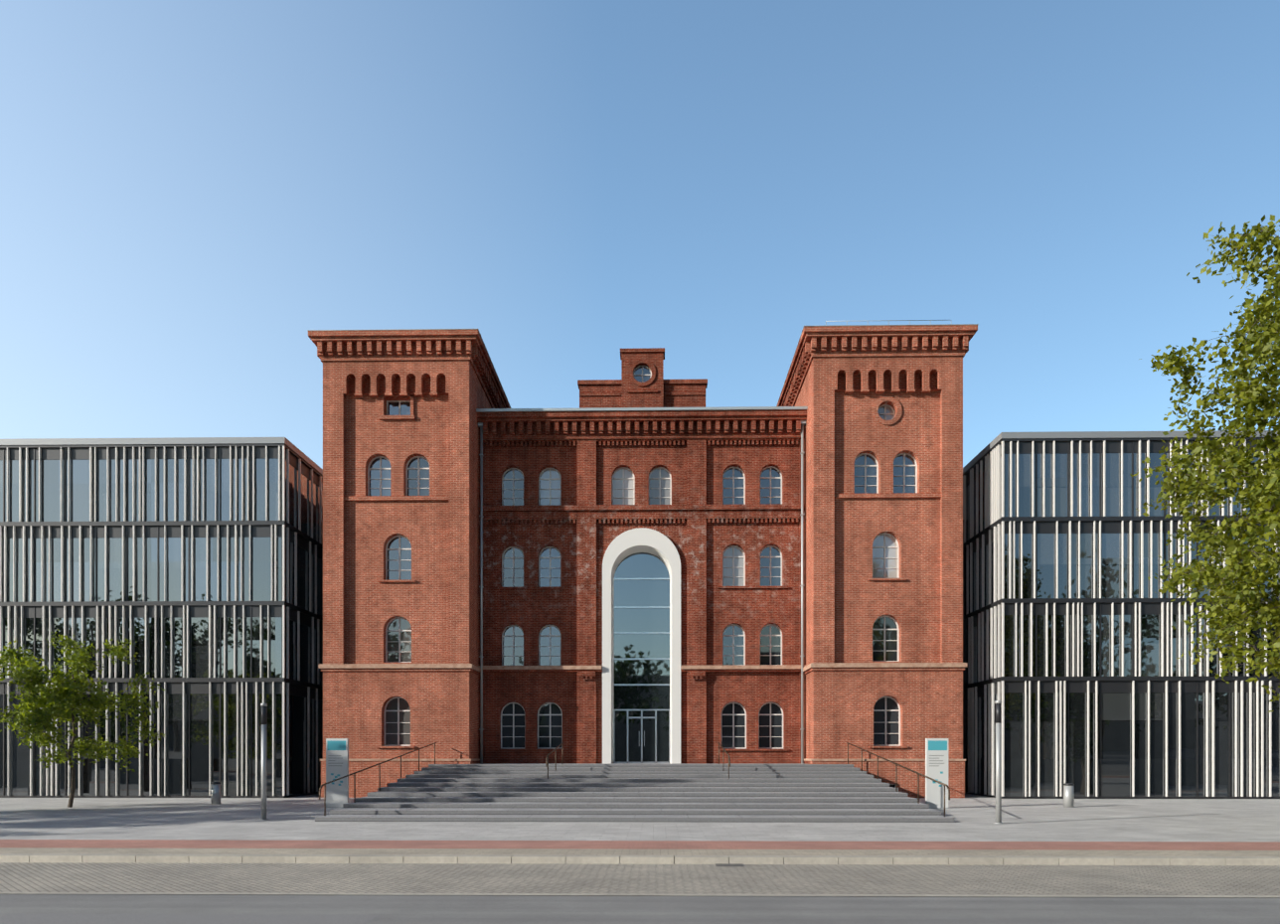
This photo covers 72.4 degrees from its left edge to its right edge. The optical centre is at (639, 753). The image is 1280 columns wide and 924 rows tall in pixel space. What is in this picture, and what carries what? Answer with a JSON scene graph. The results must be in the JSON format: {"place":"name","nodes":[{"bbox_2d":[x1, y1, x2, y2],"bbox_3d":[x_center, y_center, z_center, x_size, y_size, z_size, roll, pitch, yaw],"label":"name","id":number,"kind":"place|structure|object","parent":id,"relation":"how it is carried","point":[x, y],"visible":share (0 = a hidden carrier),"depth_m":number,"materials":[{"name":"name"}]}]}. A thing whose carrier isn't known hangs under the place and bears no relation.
{"place":"outdoors","nodes":[
{"label":"outdoors","id":0,"kind":"place"},
{"bbox_2d":[0,794,1279,850],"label":"pavement","id":1,"kind":"structure","parent":0,"point":[1082,820],"depth_m":23.36,"materials":[{"name":"grey concrete"}]},
{"bbox_2d":[0,629,165,807],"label":"young tree","id":2,"kind":"object","parent":1,"relation":"on","point":[64,708],"depth_m":30.62,"materials":[{"name":"green plant"}]},
{"bbox_2d":[0,458,322,796],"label":"glass facade","id":3,"kind":"structure","parent":1,"relation":"on","point":[199,626],"depth_m":37.74,"materials":[{"name":"grey glass"}]},
{"bbox_2d":[0,443,322,798],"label":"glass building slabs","id":4,"kind":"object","parent":3,"relation":"on","point":[259,529],"visible":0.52,"depth_m":37.70,"materials":[{"name":"grey metal"}]},
{"bbox_2d":[0,446,321,796],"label":"vertical fins","id":5,"kind":"object","parent":4,"relation":"on","point":[182,591],"visible":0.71,"depth_m":37.64,"materials":[{"name":"silver metal"}]},
{"bbox_2d":[0,437,322,475],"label":"roof","id":6,"kind":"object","parent":4,"relation":"on","point":[164,440],"visible":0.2,"depth_m":37.60,"materials":[{"name":"grey metal"}]},
{"bbox_2d":[210,782,221,804],"bbox_3d":[-15.962,1.478,32.905,0.360,0.860,0.360,0,0,1],"label":"bollard","id":7,"kind":"object","parent":1,"relation":"on","point":[215,793],"visible":1,"depth_m":32.77,"materials":[{"name":"grey metal"}]},
{"bbox_2d":[259,703,268,820],"bbox_3d":[-10.805,0.228,25.108,0.260,3.360,0.260,0,0,1],"label":"light pole","id":8,"kind":"object","parent":1,"relation":"on","point":[263,761],"visible":1,"depth_m":25.04,"materials":[{"name":"grey metal"}]},
{"bbox_2d":[321,522,322,759],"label":"glazed joint","id":9,"kind":"object","parent":1,"relation":"on","point":[322,644],"visible":0.06,"depth_m":42.09,"materials":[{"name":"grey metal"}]},
{"bbox_2d":[325,738,348,807],"bbox_3d":[-10.698,0.683,30.907,0.820,2.450,0.200,0,0,1],"label":"info stele","id":10,"kind":"object","parent":1,"relation":"on","point":[337,767],"visible":0.96,"depth_m":30.84,"materials":[{"name":"white metal"}]},
{"bbox_2d":[315,763,954,822],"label":"granite stairs","id":11,"kind":"structure","parent":1,"relation":"on","point":[474,805],"depth_m":28.74,"materials":[{"name":"grey stone"}]},
{"bbox_2d":[315,764,954,822],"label":"stair nosings","id":12,"kind":"object","parent":11,"relation":"on","point":[655,796],"visible":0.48,"depth_m":28.88,"materials":[{"name":"grey stone"}]},
{"bbox_2d":[319,742,950,816],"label":"handrails","id":13,"kind":"object","parent":11,"relation":"on","point":[547,765],"visible":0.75,"depth_m":29.70,"materials":[{"name":"brown metal"}]},
{"bbox_2d":[308,324,977,798],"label":"brick building walls","id":14,"kind":"structure","parent":1,"relation":"on","point":[843,383],"depth_m":38.21,"materials":[{"name":"red brick"}]},
{"bbox_2d":[613,578,669,763],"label":"portal door frames","id":15,"kind":"structure","parent":14,"relation":"attached to","point":[642,717],"depth_m":40.65,"materials":[{"name":"grey metal"}]},
{"bbox_2d":[614,552,669,762],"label":"arched window","id":16,"kind":"structure","parent":15,"relation":"in","point":[640,592],"depth_m":40.72,"materials":[{"name":"glass"}]},
{"bbox_2d":[367,365,917,788],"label":"window surrounds","id":17,"kind":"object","parent":14,"relation":"in","point":[624,545],"depth_m":39.86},
{"bbox_2d":[369,366,915,747],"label":"windows","id":18,"kind":"structure","parent":17,"relation":"in","point":[726,720],"depth_m":40.23,"materials":[{"name":"grey glass"}]},
{"bbox_2d":[318,662,966,761],"bbox_3d":[0.113,-1.852,42.239,27.980,4.320,9.140,0,0,1],"label":"string course","id":19,"kind":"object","parent":14,"relation":"attached to","point":[805,668],"depth_m":37.88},
{"bbox_2d":[307,323,978,764],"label":"brick building gutters","id":20,"kind":"object","parent":14,"relation":"attached to","point":[480,425],"visible":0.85,"depth_m":39.50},
{"bbox_2d":[825,320,946,324],"bbox_3d":[0.899,-17.802,41.463,25.323,3.880,6.762,0,0,1],"label":"roof railing","id":21,"kind":"object","parent":14,"relation":"on","point":[898,320],"visible":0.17,"depth_m":37.89,"materials":[{"name":"silver metal"}]},
{"bbox_2d":[925,738,950,808],"bbox_3d":[10.400,0.683,30.617,0.820,2.450,0.200,0,0,1],"label":"info stele","id":22,"kind":"object","parent":1,"relation":"on","point":[936,758],"visible":0.79,"depth_m":30.55,"materials":[{"name":"white metal"}]},
{"bbox_2d":[962,519,966,794],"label":"glass building right glazed joint","id":23,"kind":"object","parent":1,"relation":"on","point":[965,671],"visible":0.04,"depth_m":41.52,"materials":[{"name":"black glass"}]},
{"bbox_2d":[993,700,1003,823],"bbox_3d":[9.775,0.228,23.827,0.260,3.360,0.260,0,0,1],"label":"light pole","id":24,"kind":"object","parent":1,"relation":"on","point":[998,761],"visible":1,"depth_m":23.76,"materials":[{"name":"grey metal"}]},
{"bbox_2d":[1063,783,1074,807],"bbox_3d":[15.312,1.478,31.226,0.360,0.860,0.360,0,0,1],"label":"bollard","id":25,"kind":"object","parent":1,"relation":"on","point":[1068,795],"visible":1,"depth_m":31.09,"materials":[{"name":"grey metal"}]},
{"bbox_2d":[965,452,1279,797],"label":"glass facade","id":26,"kind":"structure","parent":1,"relation":"on","point":[1116,744],"depth_m":36.98,"materials":[{"name":"grey glass"}]},
{"bbox_2d":[962,437,1279,799],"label":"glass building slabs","id":27,"kind":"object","parent":26,"relation":"attached to","point":[1111,525],"visible":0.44,"depth_m":36.94,"materials":[{"name":"grey metal"}]},
{"bbox_2d":[962,439,1277,797],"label":"vertical fins","id":28,"kind":"object","parent":27,"relation":"on","point":[993,487],"visible":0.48,"depth_m":36.90,"materials":[{"name":"silver metal"}]},
{"bbox_2d":[962,430,1278,474],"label":"roof","id":29,"kind":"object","parent":27,"relation":"on","point":[1076,434],"visible":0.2,"depth_m":36.84,"materials":[{"name":"grey metal"}]},
{"bbox_2d":[0,862,1279,896],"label":"parking pavers","id":30,"kind":"object","parent":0,"point":[943,880],"visible":1,"depth_m":14.15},
{"bbox_2d":[0,862,1279,923],"bbox_3d":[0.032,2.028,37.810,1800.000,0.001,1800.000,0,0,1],"label":"asphalt road","id":31,"kind":"structure","parent":0,"point":[528,909],"depth_m":11.45,"materials":[{"name":"grey asphalt"}]},
{"bbox_2d":[0,853,1279,865],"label":"kerb stones","id":32,"kind":"object","parent":31,"relation":"on","point":[671,860],"visible":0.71,"depth_m":16.07,"materials":[{"name":"beige stone"}]},
{"bbox_2d":[0,892,1279,897],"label":"edge stones","id":33,"kind":"object","parent":31,"relation":"on","point":[642,894],"visible":1,"depth_m":12.53,"materials":[{"name":"grey stone"}]},
{"bbox_2d":[715,863,744,866],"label":"drain covers","id":34,"kind":"object","parent":31,"relation":"on","point":[728,865],"visible":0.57,"depth_m":15.86,"materials":[{"name":"metal"}]},
{"bbox_2d":[0,839,1279,850],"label":"red cycle path","id":35,"kind":"structure","parent":0,"point":[736,845],"depth_m":18.23,"materials":[{"name":"red brick"}]},
{"bbox_2d":[0,847,1279,856],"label":"beige ground strip","id":36,"kind":"object","parent":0,"point":[997,853],"visible":1,"depth_m":16.94,"materials":[{"name":"grey concrete"}]},
{"bbox_2d":[0,0,1279,469],"label":"sky","id":37,"kind":"structure","parent":0,"point":[190,190],"materials":[{"name":"blue"}]},
{"bbox_2d":[1129,214,1279,712],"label":"street tree","id":38,"kind":"object","parent":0,"point":[1258,497],"depth_m":22.18,"materials":[{"name":"green plant"}]}
]}

